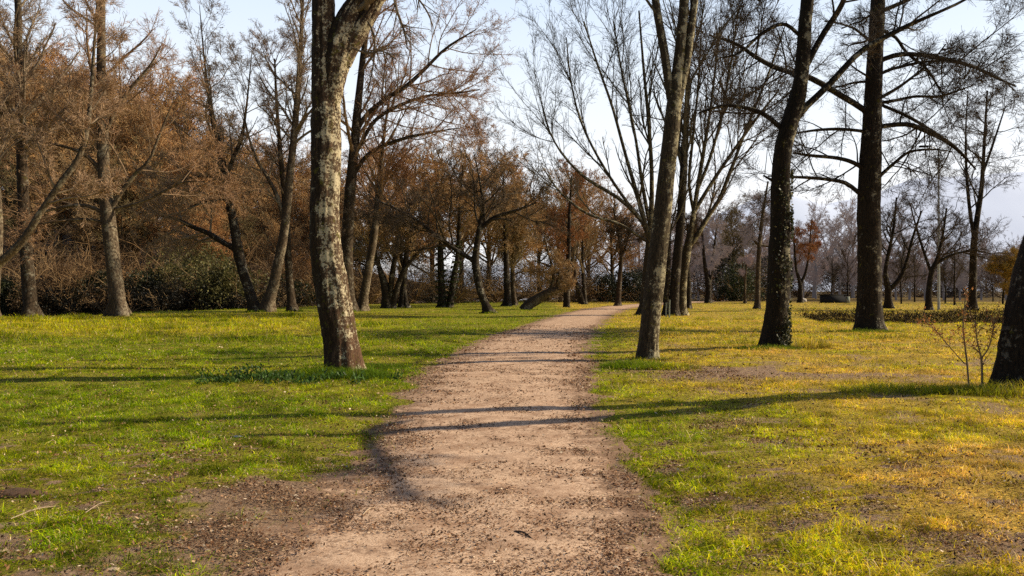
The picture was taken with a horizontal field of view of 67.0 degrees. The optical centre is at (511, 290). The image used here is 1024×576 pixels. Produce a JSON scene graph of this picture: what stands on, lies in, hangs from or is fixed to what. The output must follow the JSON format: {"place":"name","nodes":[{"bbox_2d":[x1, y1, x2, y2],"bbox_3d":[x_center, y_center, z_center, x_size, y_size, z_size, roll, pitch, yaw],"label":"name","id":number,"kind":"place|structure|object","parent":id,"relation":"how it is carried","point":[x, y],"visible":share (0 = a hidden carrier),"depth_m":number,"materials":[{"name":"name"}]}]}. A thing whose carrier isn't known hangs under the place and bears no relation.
{"place":"outdoors","nodes":[
{"label":"outdoors","id":0,"kind":"place"},
{"bbox_2d":[227,300,737,575],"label":"path","id":1,"kind":"structure","parent":0,"point":[311,561],"depth_m":6.23,"materials":[{"name":"gravel"}]},
{"bbox_2d":[0,192,1023,575],"bbox_3d":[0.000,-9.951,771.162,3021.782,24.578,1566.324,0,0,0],"label":"ground","id":2,"kind":"structure","parent":0,"point":[190,508],"depth_m":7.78,"materials":[{"name":"plant"}]},
{"bbox_2d":[0,274,21,311],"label":"dark shrub","id":3,"kind":"object","parent":2,"relation":"on","point":[6,285],"visible":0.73,"depth_m":71.02,"materials":[{"name":"green plant"}]},
{"bbox_2d":[0,0,36,316],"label":"bare tree","id":4,"kind":"object","parent":2,"relation":"on","point":[7,137],"visible":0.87,"depth_m":43.32,"materials":[{"name":"brown plant"}]},
{"bbox_2d":[0,106,64,275],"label":"woodland tree","id":5,"kind":"object","parent":2,"relation":"on","point":[9,190],"visible":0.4,"depth_m":84.74,"materials":[{"name":"brown plant"}]},
{"bbox_2d":[1,226,85,294],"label":"bramble thicket","id":6,"kind":"object","parent":2,"relation":"on","point":[12,265],"visible":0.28,"depth_m":77.85,"materials":[{"name":"brown plant"}]},
{"bbox_2d":[0,65,93,226],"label":"woodland tree","id":7,"kind":"object","parent":2,"relation":"on","point":[27,98],"visible":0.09,"depth_m":100.60,"materials":[{"name":"brown plant"}]},
{"bbox_2d":[0,0,94,316],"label":"alder tree","id":8,"kind":"object","parent":2,"relation":"on","point":[28,287],"visible":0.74,"depth_m":46.80,"materials":[{"name":"brown plant"}]},
{"bbox_2d":[0,122,96,280],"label":"woodland tree","id":9,"kind":"object","parent":2,"relation":"on","point":[35,155],"visible":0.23,"depth_m":86.65,"materials":[{"name":"brown plant"}]},
{"bbox_2d":[3,239,106,311],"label":"bramble thicket","id":10,"kind":"object","parent":2,"relation":"on","point":[52,275],"visible":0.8,"depth_m":73.40,"materials":[{"name":"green plant"}]},
{"bbox_2d":[11,132,123,281],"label":"woodland tree","id":11,"kind":"object","parent":2,"relation":"on","point":[75,231],"visible":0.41,"depth_m":86.33,"materials":[{"name":"brown plant"}]},
{"bbox_2d":[40,278,103,311],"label":"dark shrub","id":12,"kind":"object","parent":2,"relation":"on","point":[71,306],"visible":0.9,"depth_m":71.44,"materials":[{"name":"green plant"}]},
{"bbox_2d":[0,0,145,268],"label":"leaning tree","id":13,"kind":"object","parent":2,"relation":"on","point":[108,85],"visible":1,"depth_m":30.90,"materials":[{"name":"brown plant"}]},
{"bbox_2d":[54,269,107,310],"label":"dark shrub","id":14,"kind":"object","parent":2,"relation":"on","point":[99,272],"visible":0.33,"depth_m":73.92,"materials":[{"name":"green plant"}]},
{"bbox_2d":[8,228,164,309],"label":"bramble thicket","id":15,"kind":"object","parent":2,"relation":"on","point":[90,258],"visible":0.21,"depth_m":78.53,"materials":[{"name":"brown plant"}]},
{"bbox_2d":[31,88,153,271],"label":"woodland tree","id":16,"kind":"object","parent":2,"relation":"on","point":[72,143],"visible":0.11,"depth_m":97.71,"materials":[{"name":"brown plant"}]},
{"bbox_2d":[31,142,160,280],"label":"woodland tree","id":17,"kind":"object","parent":2,"relation":"on","point":[71,153],"visible":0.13,"depth_m":91.39,"materials":[{"name":"brown plant"}]},
{"bbox_2d":[60,231,186,308],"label":"bramble thicket","id":18,"kind":"object","parent":2,"relation":"on","point":[159,255],"visible":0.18,"depth_m":81.57,"materials":[{"name":"brown plant"}]},
{"bbox_2d":[78,136,174,289],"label":"woodland tree","id":19,"kind":"object","parent":2,"relation":"on","point":[125,215],"visible":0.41,"depth_m":89.64,"materials":[{"name":"brown plant"}]},
{"bbox_2d":[0,0,267,316],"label":"alder tree","id":20,"kind":"object","parent":2,"relation":"on","point":[117,304],"visible":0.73,"depth_m":45.74,"materials":[{"name":"brown plant"}]},
{"bbox_2d":[92,262,181,310],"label":"dark shrub","id":21,"kind":"object","parent":2,"relation":"on","point":[148,278],"visible":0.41,"depth_m":74.06,"materials":[{"name":"green plant"}]},
{"bbox_2d":[48,93,227,273],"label":"woodland tree","id":22,"kind":"object","parent":2,"relation":"on","point":[126,146],"visible":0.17,"depth_m":100.36,"materials":[{"name":"brown plant"}]},
{"bbox_2d":[72,79,216,278],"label":"woodland tree","id":23,"kind":"object","parent":2,"relation":"on","point":[144,112],"visible":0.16,"depth_m":98.31,"materials":[{"name":"brown plant"}]},
{"bbox_2d":[86,138,230,271],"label":"woodland tree","id":24,"kind":"object","parent":2,"relation":"on","point":[150,226],"visible":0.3,"depth_m":90.48,"materials":[{"name":"brown plant"}]},
{"bbox_2d":[106,54,217,248],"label":"woodland tree","id":25,"kind":"object","parent":2,"relation":"on","point":[168,100],"visible":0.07,"depth_m":121.53,"materials":[{"name":"brown plant"}]},
{"bbox_2d":[134,276,192,310],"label":"dark shrub","id":26,"kind":"object","parent":2,"relation":"on","point":[168,301],"visible":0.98,"depth_m":70.56,"materials":[{"name":"green plant"}]},
{"bbox_2d":[136,247,207,310],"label":"olive shrub","id":27,"kind":"object","parent":2,"relation":"on","point":[171,269],"visible":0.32,"depth_m":75.94,"materials":[{"name":"green plant"}]},
{"bbox_2d":[117,68,227,145],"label":"woodland tree","id":28,"kind":"object","parent":2,"relation":"on","point":[188,83],"visible":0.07,"depth_m":119.81,"materials":[{"name":"brown plant"}]},
{"bbox_2d":[157,276,211,310],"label":"dark shrub","id":29,"kind":"object","parent":2,"relation":"on","point":[191,303],"visible":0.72,"depth_m":72.34,"materials":[{"name":"green plant"}]},
{"bbox_2d":[148,180,223,274],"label":"woodland tree","id":30,"kind":"object","parent":2,"relation":"on","point":[192,213],"visible":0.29,"depth_m":88.64,"materials":[{"name":"brown plant"}]},
{"bbox_2d":[126,74,250,261],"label":"woodland tree","id":31,"kind":"object","parent":2,"relation":"on","point":[188,117],"visible":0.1,"depth_m":116.68,"materials":[{"name":"brown plant"}]},
{"bbox_2d":[120,233,270,309],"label":"olive shrub","id":32,"kind":"object","parent":2,"relation":"on","point":[212,247],"visible":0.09,"depth_m":81.09,"materials":[{"name":"green plant"}]},
{"bbox_2d":[141,106,253,252],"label":"woodland tree","id":33,"kind":"object","parent":2,"relation":"on","point":[172,144],"visible":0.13,"depth_m":101.98,"materials":[{"name":"brown plant"}]},
{"bbox_2d":[111,0,295,311],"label":"bare tree","id":34,"kind":"object","parent":2,"relation":"on","point":[236,248],"visible":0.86,"depth_m":54.68,"materials":[{"name":"brown plant"}]},
{"bbox_2d":[157,247,257,309],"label":"olive shrub","id":35,"kind":"object","parent":2,"relation":"on","point":[225,261],"visible":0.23,"depth_m":74.66,"materials":[{"name":"green plant"}]},
{"bbox_2d":[174,201,247,272],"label":"woodland tree","id":36,"kind":"object","parent":2,"relation":"on","point":[215,226],"visible":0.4,"depth_m":86.71,"materials":[{"name":"brown plant"}]},
{"bbox_2d":[190,262,281,310],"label":"olive shrub","id":37,"kind":"object","parent":2,"relation":"on","point":[219,281],"visible":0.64,"depth_m":72.82,"materials":[{"name":"green plant"}]},
{"bbox_2d":[175,149,299,262],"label":"woodland tree","id":38,"kind":"object","parent":2,"relation":"on","point":[242,205],"visible":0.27,"depth_m":100.39,"materials":[{"name":"brown plant"}]},
{"bbox_2d":[215,207,269,289],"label":"woodland tree","id":39,"kind":"object","parent":2,"relation":"on","point":[252,223],"visible":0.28,"depth_m":93.34,"materials":[{"name":"brown plant"}]},
{"bbox_2d":[212,145,309,277],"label":"woodland tree","id":40,"kind":"object","parent":2,"relation":"on","point":[262,206],"visible":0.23,"depth_m":101.11,"materials":[{"name":"brown plant"}]},
{"bbox_2d":[226,211,309,281],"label":"woodland tree","id":41,"kind":"object","parent":2,"relation":"on","point":[274,241],"visible":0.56,"depth_m":90.36,"materials":[{"name":"brown plant"}]},
{"bbox_2d":[190,0,353,311],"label":"alder tree","id":42,"kind":"object","parent":2,"relation":"on","point":[267,303],"visible":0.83,"depth_m":54.66,"materials":[{"name":"twig"},{"name":"dark brown bark"}]},
{"bbox_2d":[239,18,311,310],"bbox_3d":[-17.661,-9.058,58.547,5.259,21.573,5.370,0,0,0],"label":"bare tree","id":43,"kind":"object","parent":2,"relation":"on","point":[279,173],"visible":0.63,"depth_m":57.82,"materials":[{"name":"brown plant"}]},
{"bbox_2d":[253,275,312,307],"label":"dark shrub","id":44,"kind":"object","parent":2,"relation":"on","point":[279,303],"visible":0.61,"depth_m":70.67,"materials":[{"name":"green plant"}]},
{"bbox_2d":[275,273,316,307],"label":"dark shrub","id":45,"kind":"object","parent":2,"relation":"on","point":[303,286],"visible":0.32,"depth_m":77.21,"materials":[{"name":"green plant"}]},
{"bbox_2d":[253,180,342,280],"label":"woodland tree","id":46,"kind":"object","parent":2,"relation":"on","point":[292,218],"visible":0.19,"depth_m":104.43,"materials":[{"name":"brown plant"}]},
{"bbox_2d":[194,363,403,384],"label":"leafy weeds","id":47,"kind":"object","parent":2,"relation":"on","point":[264,375],"visible":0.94,"depth_m":13.31,"materials":[{"name":"green plant"}]},
{"bbox_2d":[246,241,361,302],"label":"bramble thicket","id":48,"kind":"object","parent":2,"relation":"on","point":[305,264],"visible":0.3,"depth_m":83.11,"materials":[{"name":"brown plant"}]},
{"bbox_2d":[307,126,420,294],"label":"woodland tree","id":49,"kind":"object","parent":2,"relation":"on","point":[342,195],"visible":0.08,"depth_m":99.82,"materials":[{"name":"brown plant"}]},
{"bbox_2d":[353,258,399,303],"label":"bramble thicket","id":50,"kind":"object","parent":2,"relation":"on","point":[370,297],"visible":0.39,"depth_m":85.66,"materials":[{"name":"brown plant"}]},
{"bbox_2d":[309,0,459,369],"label":"alder tree","id":51,"kind":"object","parent":2,"relation":"on","point":[338,39],"visible":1,"depth_m":14.28,"materials":[{"name":"brown plant"}]},
{"bbox_2d":[341,46,428,310],"bbox_3d":[-9.948,-8.640,59.474,7.293,20.907,6.501,0,0,0],"label":"bare tree","id":52,"kind":"object","parent":2,"relation":"on","point":[382,170],"visible":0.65,"depth_m":59.66,"materials":[{"name":"alder twig"},{"name":"brown bark"}]},
{"bbox_2d":[353,165,454,308],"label":"bare tree","id":53,"kind":"object","parent":2,"relation":"on","point":[389,292],"visible":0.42,"depth_m":67.77,"materials":[{"name":"brown plant"}]},
{"bbox_2d":[339,129,468,303],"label":"woodland tree","id":54,"kind":"object","parent":2,"relation":"on","point":[392,190],"visible":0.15,"depth_m":92.02,"materials":[{"name":"brown plant"}]},
{"bbox_2d":[295,0,518,311],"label":"alder tree","id":55,"kind":"object","parent":2,"relation":"on","point":[358,120],"visible":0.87,"depth_m":57.74,"materials":[{"name":"brown plant"}]},
{"bbox_2d":[373,143,442,307],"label":"bare tree","id":56,"kind":"object","parent":2,"relation":"on","point":[403,302],"visible":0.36,"depth_m":69.76,"materials":[{"name":"brown plant"}]},
{"bbox_2d":[359,246,459,303],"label":"bramble thicket","id":57,"kind":"object","parent":2,"relation":"on","point":[420,293],"visible":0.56,"depth_m":89.04,"materials":[{"name":"brown plant"}]},
{"bbox_2d":[385,122,477,302],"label":"woodland tree","id":58,"kind":"object","parent":2,"relation":"on","point":[438,151],"visible":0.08,"depth_m":103.64,"materials":[{"name":"brown plant"}]},
{"bbox_2d":[419,137,485,307],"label":"ivy clad tree","id":59,"kind":"object","parent":2,"relation":"on","point":[441,297],"visible":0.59,"depth_m":71.73,"materials":[{"name":"brown plant"}]},
{"bbox_2d":[339,104,577,313],"bbox_3d":[-3.834,-5.582,53.508,16.884,15.039,9.451,0,0,0],"label":"curved tree","id":60,"kind":"object","parent":2,"relation":"on","point":[474,260],"visible":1,"depth_m":53.41,"materials":[{"name":"brown plant"}]},
{"bbox_2d":[415,244,501,303],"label":"bramble thicket","id":61,"kind":"object","parent":2,"relation":"on","point":[459,294],"visible":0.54,"depth_m":91.53,"materials":[{"name":"brown plant"}]},
{"bbox_2d":[391,132,530,302],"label":"woodland tree","id":62,"kind":"object","parent":2,"relation":"on","point":[476,224],"visible":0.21,"depth_m":95.21,"materials":[{"name":"brown plant"}]},
{"bbox_2d":[447,127,531,300],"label":"woodland tree","id":63,"kind":"object","parent":2,"relation":"on","point":[504,154],"visible":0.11,"depth_m":103.75,"materials":[{"name":"brown plant"}]},
{"bbox_2d":[458,259,542,302],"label":"bramble thicket","id":64,"kind":"object","parent":2,"relation":"on","point":[497,295],"visible":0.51,"depth_m":95.90,"materials":[{"name":"brown plant"}]},
{"bbox_2d":[465,148,549,289],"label":"woodland tree","id":65,"kind":"object","parent":2,"relation":"on","point":[529,244],"visible":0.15,"depth_m":94.47,"materials":[{"name":"brown plant"}]},
{"bbox_2d":[0,324,1023,575],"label":"leaf litter","id":66,"kind":"object","parent":2,"relation":"on","point":[468,522],"visible":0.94,"depth_m":5.89,"materials":[{"name":"plant"}]},
{"bbox_2d":[485,156,545,305],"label":"bare tree","id":67,"kind":"object","parent":2,"relation":"on","point":[503,230],"visible":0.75,"depth_m":75.74,"materials":[{"name":"brown plant"}]},
{"bbox_2d":[487,194,543,304],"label":"bare tree","id":68,"kind":"object","parent":2,"relation":"on","point":[515,254],"visible":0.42,"depth_m":79.35,"materials":[{"name":"brown plant"}]},
{"bbox_2d":[495,253,589,302],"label":"bramble thicket","id":69,"kind":"object","parent":2,"relation":"on","point":[525,293],"visible":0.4,"depth_m":97.52,"materials":[{"name":"brown plant"}]},
{"bbox_2d":[519,218,580,309],"bbox_3d":[3.222,-2.024,63.990,5.284,8.020,3.892,0,0,0],"label":"fallen tree","id":70,"kind":"object","parent":2,"relation":"on","point":[531,303],"visible":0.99,"depth_m":63.79,"materials":[{"name":"brown plant"}]},
{"bbox_2d":[505,142,596,292],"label":"woodland tree","id":71,"kind":"object","parent":2,"relation":"on","point":[536,250],"visible":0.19,"depth_m":111.01,"materials":[{"name":"brown plant"}]},
{"bbox_2d":[533,156,593,307],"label":"bare tree","id":72,"kind":"object","parent":2,"relation":"on","point":[567,244],"visible":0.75,"depth_m":71.85,"materials":[{"name":"brown plant"}]},
{"bbox_2d":[521,166,609,301],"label":"woodland tree","id":73,"kind":"object","parent":2,"relation":"on","point":[585,208],"visible":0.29,"depth_m":102.59,"materials":[{"name":"brown plant"}]},
{"bbox_2d":[470,0,671,314],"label":"ash tree","id":74,"kind":"object","parent":2,"relation":"on","point":[624,201],"visible":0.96,"depth_m":49.91,"materials":[{"name":"grey plant"}]},
{"bbox_2d":[545,169,614,303],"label":"bare tree","id":75,"kind":"object","parent":2,"relation":"on","point":[582,296],"visible":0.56,"depth_m":87.72,"materials":[{"name":"brown plant"}]},
{"bbox_2d":[554,151,630,297],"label":"woodland tree","id":76,"kind":"object","parent":2,"relation":"on","point":[595,177],"visible":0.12,"depth_m":116.72,"materials":[{"name":"brown plant"}]},
{"bbox_2d":[589,270,640,301],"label":"dark hedge","id":77,"kind":"object","parent":2,"relation":"on","point":[611,284],"visible":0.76,"depth_m":103.25,"materials":[{"name":"green plant"}]},
{"bbox_2d":[584,178,647,301],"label":"woodland tree","id":78,"kind":"object","parent":2,"relation":"on","point":[597,256],"visible":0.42,"depth_m":109.47,"materials":[{"name":"brown plant"}]},
{"bbox_2d":[601,202,645,305],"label":"young tree","id":79,"kind":"object","parent":2,"relation":"on","point":[619,245],"visible":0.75,"depth_m":77.76,"materials":[{"name":"brown plant"}]},
{"bbox_2d":[635,0,697,359],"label":"birch tree","id":80,"kind":"object","parent":2,"relation":"on","point":[675,79],"visible":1,"depth_m":17.66,"materials":[{"name":"grey plant"}]},
{"bbox_2d":[624,0,738,315],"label":"ash tree","id":81,"kind":"object","parent":2,"relation":"on","point":[673,286],"visible":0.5,"depth_m":48.76,"materials":[{"name":"brown plant"}]},
{"bbox_2d":[671,212,705,308],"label":"young tree","id":82,"kind":"object","parent":2,"relation":"on","point":[688,293],"visible":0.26,"depth_m":65.87,"materials":[{"name":"brown plant"}]},
{"bbox_2d":[683,204,734,302],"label":"bare tree","id":83,"kind":"object","parent":2,"relation":"on","point":[712,259],"visible":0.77,"depth_m":97.89,"materials":[{"name":"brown plant"}]},
{"bbox_2d":[690,248,764,300],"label":"evergreen bush","id":84,"kind":"object","parent":2,"relation":"on","point":[713,281],"visible":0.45,"depth_m":115.78,"materials":[{"name":"green plant"}]},
{"bbox_2d":[696,195,768,299],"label":"woodland tree","id":85,"kind":"object","parent":2,"relation":"on","point":[726,239],"visible":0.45,"depth_m":117.29,"materials":[{"name":"grey plant"}]},
{"bbox_2d":[711,260,765,301],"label":"evergreen bush","id":86,"kind":"object","parent":2,"relation":"on","point":[735,288],"visible":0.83,"depth_m":111.49,"materials":[{"name":"green plant"}]},
{"bbox_2d":[739,181,770,308],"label":"tree","id":87,"kind":"object","parent":2,"relation":"on","point":[757,303],"visible":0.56,"depth_m":65.83,"materials":[{"name":"brown plant"}]},
{"bbox_2d":[665,0,852,315],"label":"ash tree","id":88,"kind":"object","parent":2,"relation":"on","point":[691,239],"visible":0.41,"depth_m":49.87,"materials":[{"name":"grey plant"}]},
{"bbox_2d":[790,219,822,302],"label":"young tree","id":89,"kind":"object","parent":2,"relation":"on","point":[810,246],"visible":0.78,"depth_m":97.80,"materials":[{"name":"brown plant"}]},
{"bbox_2d":[791,238,840,298],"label":"woodland tree","id":90,"kind":"object","parent":2,"relation":"on","point":[817,277],"visible":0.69,"depth_m":135.65,"materials":[{"name":"plant"}]},
{"bbox_2d":[795,188,841,297],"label":"woodland tree","id":91,"kind":"object","parent":2,"relation":"on","point":[817,220],"visible":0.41,"depth_m":163.88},
{"bbox_2d":[807,203,855,293],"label":"woodland tree","id":92,"kind":"object","parent":2,"relation":"on","point":[834,243],"visible":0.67,"depth_m":129.50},
{"bbox_2d":[647,0,1023,346],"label":"ivy clad tree","id":93,"kind":"object","parent":2,"relation":"on","point":[776,327],"visible":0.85,"depth_m":20.88,"materials":[{"name":"brown plant"}]},
{"bbox_2d":[819,250,853,293],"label":"park tree","id":94,"kind":"object","parent":2,"relation":"on","point":[833,272],"visible":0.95,"depth_m":119.64,"materials":[{"name":"grey plant"}]},
{"bbox_2d":[823,189,856,297],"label":"woodland tree","id":95,"kind":"object","parent":2,"relation":"on","point":[850,233],"visible":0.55,"depth_m":165.13,"materials":[{"name":"plant"}]},
{"bbox_2d":[669,0,1023,331],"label":"alder tree","id":96,"kind":"object","parent":2,"relation":"on","point":[869,304],"visible":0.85,"depth_m":30.76,"materials":[{"name":"brown plant"}]},
{"bbox_2d":[789,302,1003,323],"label":"ditch undergrowth","id":97,"kind":"object","parent":2,"relation":"on","point":[907,316],"visible":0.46,"depth_m":44.99,"materials":[{"name":"green plant"}]},
{"bbox_2d":[881,184,948,308],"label":"bare tree","id":98,"kind":"object","parent":2,"relation":"on","point":[888,288],"visible":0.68,"depth_m":67.83,"materials":[{"name":"brown plant"}]},
{"bbox_2d":[909,286,976,384],"bbox_3d":[7.041,0.791,12.548,1.111,1.771,0.550,0,0,0],"label":"dry sapling","id":99,"kind":"object","parent":2,"relation":"on","point":[962,329],"visible":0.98,"depth_m":12.59,"materials":[{"name":"brown plant"}]},
{"bbox_2d":[889,181,1011,309],"bbox_3d":[35.227,-3.676,62.866,9.571,10.803,6.571,0,0,0],"label":"bare tree","id":100,"kind":"object","parent":2,"relation":"on","point":[939,258],"visible":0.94,"depth_m":62.62,"materials":[{"name":"brown plant"}]},
{"bbox_2d":[938,71,1023,309],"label":"alder tree","id":101,"kind":"object","parent":2,"relation":"on","point":[972,294],"visible":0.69,"depth_m":63.85,"materials":[{"name":"brown plant"}]},
{"bbox_2d":[962,299,1005,384],"bbox_3d":[7.514,0.900,12.353,0.616,1.559,0.499,0,0,26],"label":"dry sapling","id":102,"kind":"object","parent":2,"relation":"on","point":[977,341],"visible":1,"depth_m":12.29,"materials":[{"name":"brown plant"}]},
{"bbox_2d":[982,244,1018,303],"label":"amber tree","id":103,"kind":"object","parent":2,"relation":"on","point":[1004,269],"visible":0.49,"depth_m":91.50,"materials":[{"name":"orange plant"}]},
{"bbox_2d":[988,236,1023,388],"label":"leaning tree","id":104,"kind":"object","parent":2,"relation":"on","point":[1009,363],"visible":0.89,"depth_m":12.06,"materials":[{"name":"brown plant"}]},
{"bbox_2d":[0,0,1023,273],"label":"sky","id":105,"kind":"structure","parent":0,"point":[599,118],"materials":[{"name":"white"}]},
{"bbox_2d":[397,172,1023,290],"bbox_3d":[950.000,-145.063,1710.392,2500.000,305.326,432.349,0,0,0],"label":"hills","id":106,"kind":"structure","parent":0,"point":[998,201],"depth_m":1718.54,"materials":[{"name":"grey"}]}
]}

